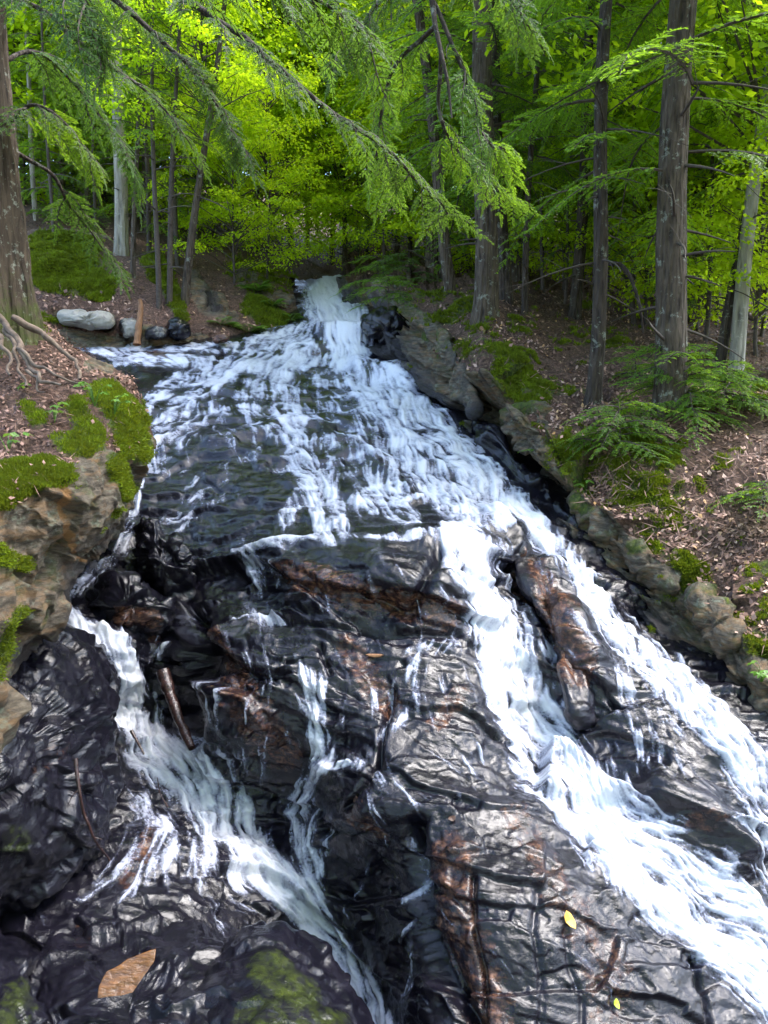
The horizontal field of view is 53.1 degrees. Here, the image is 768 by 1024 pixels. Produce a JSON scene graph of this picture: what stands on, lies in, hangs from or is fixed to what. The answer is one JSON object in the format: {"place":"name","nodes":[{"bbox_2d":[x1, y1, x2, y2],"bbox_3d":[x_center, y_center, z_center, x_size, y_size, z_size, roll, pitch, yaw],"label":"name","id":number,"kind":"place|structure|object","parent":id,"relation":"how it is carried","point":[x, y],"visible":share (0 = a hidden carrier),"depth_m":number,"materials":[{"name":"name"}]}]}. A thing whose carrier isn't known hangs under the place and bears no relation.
{"place":"outdoors","nodes":[
{"label":"outdoors","id":0,"kind":"place"},
{"bbox_2d":[0,321,156,752],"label":"ledge terrain","id":1,"kind":"structure","parent":0,"point":[53,531],"depth_m":4.46,"materials":[{"name":"brown stone"}]},
{"bbox_2d":[0,319,156,683],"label":"moss","id":2,"kind":"object","parent":1,"relation":"on","point":[22,469],"visible":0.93,"depth_m":4.84,"materials":[{"name":"green plant"}]},
{"bbox_2d":[0,321,156,504],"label":"leaf litter","id":3,"kind":"object","parent":1,"relation":"on","point":[21,450],"visible":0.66,"depth_m":5.57,"materials":[{"name":"brown plant"}]},
{"bbox_2d":[0,0,493,392],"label":"hemlock tree","id":4,"kind":"object","parent":1,"relation":"on","point":[21,322],"visible":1,"depth_m":5.34,"materials":[{"name":"green plant"}]},
{"bbox_2d":[23,177,396,348],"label":"bank terrain","id":5,"kind":"structure","parent":0,"point":[208,301],"depth_m":14.60,"materials":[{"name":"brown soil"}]},
{"bbox_2d":[7,0,96,231],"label":"hemlock tree","id":6,"kind":"object","parent":5,"relation":"on","point":[49,177],"visible":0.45,"depth_m":14.87,"materials":[{"name":"green plant"}]},
{"bbox_2d":[7,0,109,162],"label":"maple tree","id":7,"kind":"object","parent":5,"relation":"on","point":[23,99],"visible":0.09,"depth_m":17.38,"materials":[{"name":"green plant"}]},
{"bbox_2d":[7,0,112,228],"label":"hemlock tree","id":8,"kind":"object","parent":5,"relation":"on","point":[35,211],"visible":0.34,"depth_m":16.90,"materials":[{"name":"green plant"}]},
{"bbox_2d":[7,8,152,213],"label":"hemlock tree","id":9,"kind":"object","parent":5,"relation":"on","point":[63,181],"visible":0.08,"depth_m":18.95,"materials":[{"name":"green plant"}]},
{"bbox_2d":[52,28,114,229],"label":"hemlock tree","id":10,"kind":"object","parent":5,"relation":"on","point":[95,208],"visible":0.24,"depth_m":16.23,"materials":[{"name":"green plant"}]},
{"bbox_2d":[6,6,161,203],"bbox_3d":[-10.613,-14.885,20.176,10.091,15.687,10.128,0,8,0],"label":"maple tree","id":11,"kind":"object","parent":5,"relation":"on","point":[41,192],"visible":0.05,"depth_m":20.08,"materials":[{"name":"green plant"}]},
{"bbox_2d":[57,309,114,330],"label":"boulder","id":12,"kind":"object","parent":5,"relation":"on","point":[91,320],"visible":1,"depth_m":12.43,"materials":[{"name":"stone"}]},
{"bbox_2d":[18,1,161,223],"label":"hemlock tree","id":13,"kind":"object","parent":5,"relation":"on","point":[86,189],"visible":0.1,"depth_m":18.26,"materials":[{"name":"green plant"}]},
{"bbox_2d":[7,0,181,213],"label":"maple tree","id":14,"kind":"object","parent":5,"relation":"on","point":[20,90],"visible":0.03,"depth_m":19.16,"materials":[{"name":"green plant"}]},
{"bbox_2d":[6,0,230,255],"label":"tree","id":15,"kind":"object","parent":5,"relation":"on","point":[121,237],"visible":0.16,"depth_m":14.81,"materials":[{"name":"green plant"}]},
{"bbox_2d":[7,1,231,215],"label":"maple tree","id":16,"kind":"object","parent":5,"relation":"on","point":[68,170],"visible":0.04,"depth_m":20.04,"materials":[{"name":"green plant"}]},
{"bbox_2d":[72,0,186,278],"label":"hemlock tree","id":17,"kind":"object","parent":5,"relation":"on","point":[133,237],"visible":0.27,"depth_m":13.57,"materials":[{"name":"green plant"}]},
{"bbox_2d":[41,0,224,231],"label":"hemlock tree","id":18,"kind":"object","parent":5,"relation":"on","point":[107,149],"visible":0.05,"depth_m":18.12,"materials":[{"name":"green plant"}]},
{"bbox_2d":[81,0,194,251],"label":"hemlock tree","id":19,"kind":"object","parent":5,"relation":"on","point":[149,225],"visible":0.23,"depth_m":15.55,"materials":[{"name":"green plant"}]},
{"bbox_2d":[97,0,201,309],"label":"hemlock tree","id":20,"kind":"object","parent":5,"relation":"on","point":[152,157],"visible":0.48,"depth_m":13.03,"materials":[{"name":"green plant"}]},
{"bbox_2d":[27,227,298,327],"bbox_3d":[-4.148,-4.726,15.457,6.078,2.642,5.056,-4,9,-27],"label":"moss","id":21,"kind":"object","parent":5,"relation":"on","point":[94,281],"visible":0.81,"depth_m":14.13,"materials":[{"name":"green plant"}]},
{"bbox_2d":[109,0,231,305],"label":"hemlock tree","id":22,"kind":"object","parent":5,"relation":"on","point":[169,249],"visible":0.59,"depth_m":13.17,"materials":[{"name":"green plant"}]},
{"bbox_2d":[131,0,218,266],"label":"hemlock tree","id":23,"kind":"object","parent":5,"relation":"on","point":[175,233],"visible":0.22,"depth_m":15.25,"materials":[{"name":"green plant"}]},
{"bbox_2d":[165,317,190,340],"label":"boulder","id":24,"kind":"object","parent":5,"relation":"on","point":[178,328],"visible":0.98,"depth_m":12.66,"materials":[{"name":"stone"}]},
{"bbox_2d":[6,0,367,241],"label":"maple tree","id":25,"kind":"object","parent":5,"relation":"on","point":[22,16],"visible":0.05,"depth_m":16.82,"materials":[{"name":"green plant"}]},
{"bbox_2d":[145,15,230,250],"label":"hemlock tree","id":26,"kind":"object","parent":5,"relation":"on","point":[197,230],"visible":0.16,"depth_m":17.56,"materials":[{"name":"green plant"}]},
{"bbox_2d":[81,0,305,305],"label":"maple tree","id":27,"kind":"object","parent":5,"relation":"on","point":[194,28],"visible":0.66,"depth_m":13.10,"materials":[{"name":"needle"},{"name":"twig bark"},{"name":"bark"}]},
{"bbox_2d":[139,84,276,251],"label":"maple tree","id":28,"kind":"object","parent":5,"relation":"on","point":[190,199],"visible":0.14,"depth_m":18.27,"materials":[{"name":"green plant"}]},
{"bbox_2d":[145,51,313,283],"bbox_3d":[-3.016,-6.079,15.163,3.292,4.949,2.977,-3,9,-23],"label":"maple tree","id":29,"kind":"object","parent":5,"relation":"on","point":[271,184],"visible":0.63,"depth_m":14.99,"materials":[{"name":"green plant"}]},
{"bbox_2d":[76,0,406,250],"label":"maple tree","id":30,"kind":"object","parent":5,"relation":"on","point":[308,139],"visible":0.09,"depth_m":19.55,"materials":[{"name":"green plant"}]},
{"bbox_2d":[193,42,349,279],"bbox_3d":[-2.364,-6.745,16.092,3.358,5.481,3.442,0,8,0],"label":"maple tree","id":31,"kind":"object","parent":5,"relation":"on","point":[269,149],"visible":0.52,"depth_m":16.01,"materials":[{"name":"green plant"}]},
{"bbox_2d":[229,107,342,278],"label":"maple tree","id":32,"kind":"object","parent":5,"relation":"on","point":[286,154],"visible":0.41,"depth_m":18.14,"materials":[{"name":"green plant"}]},
{"bbox_2d":[168,0,418,278],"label":"maple tree","id":33,"kind":"object","parent":5,"relation":"on","point":[287,66],"visible":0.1,"depth_m":19.43,"materials":[{"name":"green plant"}]},
{"bbox_2d":[199,0,423,265],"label":"maple tree","id":34,"kind":"object","parent":5,"relation":"on","point":[332,256],"visible":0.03,"depth_m":21.20,"materials":[{"name":"green plant"}]},
{"bbox_2d":[0,278,767,1023],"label":"rock bed","id":35,"kind":"object","parent":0,"point":[490,936],"visible":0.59,"depth_m":5.50,"materials":[{"name":"stone"}]},
{"bbox_2d":[0,930,48,1023],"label":"boulder","id":36,"kind":"object","parent":35,"relation":"on","point":[19,1002],"visible":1,"depth_m":3.52,"materials":[{"name":"stone"}]},
{"bbox_2d":[0,623,126,915],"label":"boulder","id":37,"kind":"object","parent":35,"relation":"on","point":[67,684],"visible":0.88,"depth_m":4.53,"materials":[{"name":"stone"}]},
{"bbox_2d":[67,758,110,861],"bbox_3d":[-1.727,1.764,4.482,0.216,0.684,0.088,-3,8,-19],"label":"fallen branch","id":38,"kind":"object","parent":37,"relation":"on","point":[76,771],"visible":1,"depth_m":4.43,"materials":[{"name":"brown wood"}]},
{"bbox_2d":[29,911,223,1023],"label":"boulder","id":39,"kind":"object","parent":35,"relation":"on","point":[67,975],"visible":0.74,"depth_m":3.91,"materials":[{"name":"stone"}]},
{"bbox_2d":[97,949,155,997],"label":"leaf","id":40,"kind":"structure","parent":39,"relation":"on","point":[126,976],"depth_m":3.42,"materials":[{"name":"brown plant"}]},
{"bbox_2d":[195,920,374,1023],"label":"boulder","id":41,"kind":"object","parent":35,"relation":"on","point":[274,972],"visible":0.98,"depth_m":3.74,"materials":[{"name":"stone"}]},
{"bbox_2d":[513,553,596,730],"bbox_3d":[1.523,1.012,6.452,0.717,1.025,1.990,0,8,0],"label":"boulder","id":42,"kind":"object","parent":35,"relation":"on","point":[578,692],"visible":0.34,"depth_m":5.81,"materials":[{"name":"stone"}]},
{"bbox_2d":[619,535,682,595],"bbox_3d":[2.561,0.501,7.307,0.564,0.523,0.992,0,8,0],"label":"boulder","id":43,"kind":"object","parent":35,"relation":"on","point":[636,556],"visible":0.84,"depth_m":7.07,"materials":[{"name":"grey stone"}]},
{"bbox_2d":[683,581,746,658],"bbox_3d":[2.832,0.921,6.574,0.476,0.593,1.171,2,8,11],"label":"boulder","id":44,"kind":"object","parent":35,"relation":"on","point":[720,637],"visible":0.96,"depth_m":6.30,"materials":[{"name":"grey stone"}]},
{"bbox_2d":[68,274,767,1023],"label":"water","id":45,"kind":"structure","parent":0,"point":[602,822],"depth_m":5.99,"materials":[{"name":"white liquid"}]},
{"bbox_2d":[84,570,177,636],"bbox_3d":[-2.277,0.817,6.853,0.835,0.753,1.019,-2,8,-16],"label":"boulder","id":46,"kind":"object","parent":45,"relation":"in","point":[132,601],"visible":0.88,"depth_m":6.45,"materials":[{"name":"stone"}]},
{"bbox_2d":[131,516,198,602],"bbox_3d":[-2.074,0.471,7.247,0.581,0.908,0.971,-3,8,-18],"label":"boulder","id":47,"kind":"object","parent":45,"relation":"in","point":[166,565],"visible":0.91,"depth_m":6.94,"materials":[{"name":"stone"}]},
{"bbox_2d":[156,668,194,750],"bbox_3d":[-1.596,1.501,5.915,0.110,0.488,0.623,-6,10,-36],"label":"log","id":48,"kind":"object","parent":45,"relation":"in","point":[164,677],"visible":1,"depth_m":5.91,"materials":[{"name":"brown wood"}]},
{"bbox_2d":[321,0,554,229],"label":"hemlock branch","id":49,"kind":"object","parent":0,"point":[474,133],"visible":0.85,"depth_m":6.12,"materials":[{"name":"green plant"}]},
{"bbox_2d":[336,205,767,684],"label":"bank terrain","id":50,"kind":"structure","parent":0,"point":[665,617],"depth_m":9.18,"materials":[{"name":"brown soil"}]},
{"bbox_2d":[195,0,417,276],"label":"maple tree","id":51,"kind":"object","parent":50,"relation":"on","point":[306,117],"visible":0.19,"depth_m":17.64,"materials":[{"name":"green plant"}]},
{"bbox_2d":[236,2,455,254],"bbox_3d":[-0.308,-13.875,20.421,8.408,15.502,7.740,0,8,0],"label":"maple tree","id":52,"kind":"object","parent":50,"relation":"on","point":[349,171],"visible":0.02,"depth_m":19.80,"materials":[{"name":"green plant"}]},
{"bbox_2d":[292,71,422,267],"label":"maple tree","id":53,"kind":"object","parent":50,"relation":"on","point":[358,216],"visible":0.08,"depth_m":19.98,"materials":[{"name":"green plant"}]},
{"bbox_2d":[331,252,402,301],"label":"hemlock sapling","id":54,"kind":"object","parent":50,"relation":"on","point":[373,266],"visible":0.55,"depth_m":14.49,"materials":[{"name":"green plant"}]},
{"bbox_2d":[337,0,425,274],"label":"hemlock tree","id":55,"kind":"object","parent":50,"relation":"on","point":[384,250],"visible":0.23,"depth_m":16.25,"materials":[{"name":"green plant"}]},
{"bbox_2d":[311,50,452,249],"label":"maple tree","id":56,"kind":"object","parent":50,"relation":"on","point":[355,206],"visible":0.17,"depth_m":17.11,"materials":[{"name":"green plant"}]},
{"bbox_2d":[345,275,419,313],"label":"hemlock sapling","id":57,"kind":"object","parent":50,"relation":"on","point":[396,293],"visible":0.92,"depth_m":12.31,"materials":[{"name":"green plant"}]},
{"bbox_2d":[360,305,409,345],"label":"boulder","id":58,"kind":"object","parent":50,"relation":"on","point":[390,322],"visible":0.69,"depth_m":12.29,"materials":[{"name":"stone"}]},
{"bbox_2d":[232,0,554,252],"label":"maple tree","id":59,"kind":"object","parent":50,"relation":"on","point":[294,51],"visible":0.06,"depth_m":18.23,"materials":[{"name":"green plant"}]},
{"bbox_2d":[319,0,473,266],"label":"hemlock tree","id":60,"kind":"object","parent":50,"relation":"on","point":[409,245],"visible":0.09,"depth_m":18.14,"materials":[{"name":"green plant"}]},
{"bbox_2d":[365,249,442,291],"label":"hemlock sapling","id":61,"kind":"object","parent":50,"relation":"on","point":[407,267],"visible":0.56,"depth_m":14.18,"materials":[{"name":"green plant"}]},
{"bbox_2d":[336,0,521,267],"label":"hemlock tree","id":62,"kind":"object","parent":50,"relation":"on","point":[429,256],"visible":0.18,"depth_m":15.17,"materials":[{"name":"green plant"}]},
{"bbox_2d":[360,0,502,295],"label":"hemlock tree","id":63,"kind":"object","parent":50,"relation":"on","point":[445,254],"visible":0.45,"depth_m":12.08,"materials":[{"name":"green plant"}]},
{"bbox_2d":[328,0,539,273],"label":"maple tree","id":64,"kind":"object","parent":50,"relation":"on","point":[394,225],"visible":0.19,"depth_m":14.38,"materials":[{"name":"green plant"}]},
{"bbox_2d":[395,0,472,281],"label":"hemlock tree","id":65,"kind":"object","parent":50,"relation":"on","point":[443,132],"visible":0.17,"depth_m":14.12,"materials":[{"name":"green plant"}]},
{"bbox_2d":[421,310,484,420],"bbox_3d":[0.769,-2.396,11.334,0.456,2.010,4.079,-1,8,-8],"label":"boulder","id":66,"kind":"object","parent":50,"relation":"on","point":[458,387],"visible":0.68,"depth_m":10.33,"materials":[{"name":"grey stone"}]},
{"bbox_2d":[383,24,561,274],"bbox_3d":[1.881,-6.777,15.400,3.824,5.396,3.953,0,8,0],"label":"maple tree","id":67,"kind":"object","parent":50,"relation":"on","point":[469,268],"visible":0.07,"depth_m":15.11,"materials":[{"name":"green plant"}]},
{"bbox_2d":[344,0,658,327],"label":"hemlock tree","id":68,"kind":"object","parent":50,"relation":"on","point":[486,294],"visible":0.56,"depth_m":10.58,"materials":[{"name":"green plant"}]},
{"bbox_2d":[377,0,636,305],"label":"hemlock tree","id":69,"kind":"object","parent":50,"relation":"on","point":[505,281],"visible":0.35,"depth_m":11.99,"materials":[{"name":"green plant"}]},
{"bbox_2d":[423,62,592,281],"bbox_3d":[2.481,-6.086,14.742,3.565,4.666,3.218,0,8,0],"label":"maple tree","id":70,"kind":"object","parent":50,"relation":"on","point":[512,249],"visible":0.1,"depth_m":14.59,"materials":[{"name":"green plant"}]},
{"bbox_2d":[504,7,530,281],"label":"hemlock tree","id":71,"kind":"object","parent":50,"relation":"on","point":[516,270],"visible":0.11,"depth_m":14.73,"materials":[{"name":"brown plant"}]},
{"bbox_2d":[470,419,577,527],"bbox_3d":[1.653,-0.251,8.786,0.528,1.600,2.907,-4,9,-24],"label":"boulder","id":72,"kind":"object","parent":50,"relation":"on","point":[491,438],"visible":0.41,"depth_m":9.00,"materials":[{"name":"stone"}]},
{"bbox_2d":[459,0,593,314],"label":"hemlock tree","id":73,"kind":"object","parent":50,"relation":"on","point":[525,278],"visible":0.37,"depth_m":11.40,"materials":[{"name":"green plant"}]},
{"bbox_2d":[499,400,555,455],"bbox_3d":[1.702,-1.007,8.951,0.634,0.671,1.165,0,8,0],"label":"boulder","id":74,"kind":"object","parent":50,"relation":"on","point":[519,441],"visible":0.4,"depth_m":8.91,"materials":[{"name":"grey stone"}]},
{"bbox_2d":[501,3,580,293],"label":"hemlock tree","id":75,"kind":"object","parent":50,"relation":"on","point":[541,259],"visible":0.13,"depth_m":13.98,"materials":[{"name":"green plant"}]},
{"bbox_2d":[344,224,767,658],"bbox_3d":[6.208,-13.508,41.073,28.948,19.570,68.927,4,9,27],"label":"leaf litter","id":76,"kind":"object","parent":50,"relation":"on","point":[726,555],"visible":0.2,"depth_m":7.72,"materials":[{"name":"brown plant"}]},
{"bbox_2d":[502,55,652,304],"bbox_3d":[3.298,-5.383,13.448,2.898,4.586,3.007,0,8,0],"label":"maple tree","id":77,"kind":"object","parent":50,"relation":"on","point":[560,154],"visible":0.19,"depth_m":13.23,"materials":[{"name":"green plant"}]},
{"bbox_2d":[505,0,652,319],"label":"hemlock tree","id":78,"kind":"object","parent":50,"relation":"on","point":[575,306],"visible":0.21,"depth_m":12.55,"materials":[{"name":"green plant"}]},
{"bbox_2d":[396,260,767,659],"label":"moss","id":79,"kind":"object","parent":50,"relation":"on","point":[686,564],"visible":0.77,"depth_m":8.12,"materials":[{"name":"green plant"}]},
{"bbox_2d":[535,1,646,308],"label":"hemlock tree","id":80,"kind":"object","parent":50,"relation":"on","point":[608,301],"visible":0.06,"depth_m":13.54,"materials":[{"name":"green plant"}]},
{"bbox_2d":[463,0,719,409],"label":"hemlock tree","id":81,"kind":"object","parent":50,"relation":"on","point":[599,263],"visible":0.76,"depth_m":8.71,"materials":[{"name":"green plant"}]},
{"bbox_2d":[566,488,617,544],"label":"boulder","id":82,"kind":"object","parent":50,"relation":"on","point":[595,522],"visible":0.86,"depth_m":7.65,"materials":[{"name":"grey stone"}]},
{"bbox_2d":[518,401,694,465],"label":"hemlock sapling","id":83,"kind":"object","parent":50,"relation":"on","point":[610,432],"visible":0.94,"depth_m":7.95,"materials":[{"name":"green plant"}]},
{"bbox_2d":[452,0,767,369],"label":"birch tree","id":84,"kind":"object","parent":50,"relation":"on","point":[739,321],"visible":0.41,"depth_m":9.66,"materials":[{"name":"green plant"}]},
{"bbox_2d":[469,0,767,425],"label":"hemlock tree","id":85,"kind":"object","parent":50,"relation":"on","point":[671,231],"visible":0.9,"depth_m":8.22,"materials":[{"name":"green plant"}]},
{"bbox_2d":[604,346,654,382],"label":"hemlock sapling","id":86,"kind":"object","parent":50,"relation":"on","point":[635,366],"visible":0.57,"depth_m":9.48,"materials":[{"name":"green plant"}]},
{"bbox_2d":[529,34,736,307],"bbox_3d":[4.331,-5.510,13.464,3.500,4.831,3.165,-4,9,-27],"label":"maple tree","id":87,"kind":"object","parent":50,"relation":"on","point":[587,251],"visible":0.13,"depth_m":13.57,"materials":[{"name":"green plant"}]},
{"bbox_2d":[578,0,696,325],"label":"hemlock tree","id":88,"kind":"object","parent":50,"relation":"on","point":[632,303],"visible":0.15,"depth_m":12.53,"materials":[{"name":"green plant"}]},
{"bbox_2d":[534,0,767,323],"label":"maple tree","id":89,"kind":"object","parent":50,"relation":"on","point":[640,240],"visible":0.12,"depth_m":11.92,"materials":[{"name":"green plant"}]},
{"bbox_2d":[535,0,766,259],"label":"maple tree","id":90,"kind":"object","parent":50,"relation":"on","point":[640,4],"visible":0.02,"depth_m":12.30,"materials":[{"name":"green plant"}]},
{"bbox_2d":[590,54,767,331],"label":"maple tree","id":91,"kind":"object","parent":50,"relation":"on","point":[694,291],"visible":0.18,"depth_m":11.94,"materials":[{"name":"green plant"}]},
{"bbox_2d":[591,48,767,182],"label":"maple tree","id":92,"kind":"object","parent":50,"relation":"on","point":[641,78],"visible":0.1,"depth_m":10.63,"materials":[{"name":"green plant"}]},
{"bbox_2d":[609,343,767,449],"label":"hemlock sapling","id":93,"kind":"object","parent":50,"relation":"on","point":[696,412],"visible":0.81,"depth_m":8.23,"materials":[{"name":"green plant"}]},
{"bbox_2d":[620,0,767,357],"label":"maple tree","id":94,"kind":"object","parent":50,"relation":"on","point":[758,285],"visible":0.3,"depth_m":10.65,"materials":[{"name":"green plant"}]},
{"bbox_2d":[632,0,767,366],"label":"hemlock tree","id":95,"kind":"object","parent":50,"relation":"on","point":[724,333],"visible":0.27,"depth_m":10.14,"materials":[{"name":"green plant"}]},
{"bbox_2d":[636,112,767,327],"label":"maple tree","id":96,"kind":"object","parent":50,"relation":"on","point":[717,314],"visible":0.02,"depth_m":12.58,"materials":[{"name":"green plant"}]},
{"bbox_2d":[647,11,767,315],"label":"maple tree","id":97,"kind":"object","parent":50,"relation":"on","point":[761,142],"visible":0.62,"depth_m":9.67,"materials":[{"name":"green plant"}]},
{"bbox_2d":[648,0,767,341],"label":"hemlock tree","id":98,"kind":"object","parent":50,"relation":"on","point":[707,317],"visible":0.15,"depth_m":11.48,"materials":[{"name":"green plant"}]},
{"bbox_2d":[688,360,767,417],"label":"hemlock sapling","id":99,"kind":"object","parent":50,"relation":"on","point":[736,397],"visible":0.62,"depth_m":8.52,"materials":[{"name":"green plant"}]},
{"bbox_2d":[688,33,767,336],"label":"maple tree","id":100,"kind":"object","parent":50,"relation":"on","point":[762,330],"visible":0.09,"depth_m":12.08,"materials":[{"name":"green plant"}]},
{"bbox_2d":[709,480,767,521],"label":"hemlock sapling","id":101,"kind":"object","parent":50,"relation":"on","point":[750,490],"visible":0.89,"depth_m":6.99,"materials":[{"name":"green plant"}]},
{"bbox_2d":[736,654,767,712],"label":"boulder","id":102,"kind":"object","parent":50,"relation":"on","point":[757,699],"visible":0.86,"depth_m":5.76,"materials":[{"name":"grey stone"}]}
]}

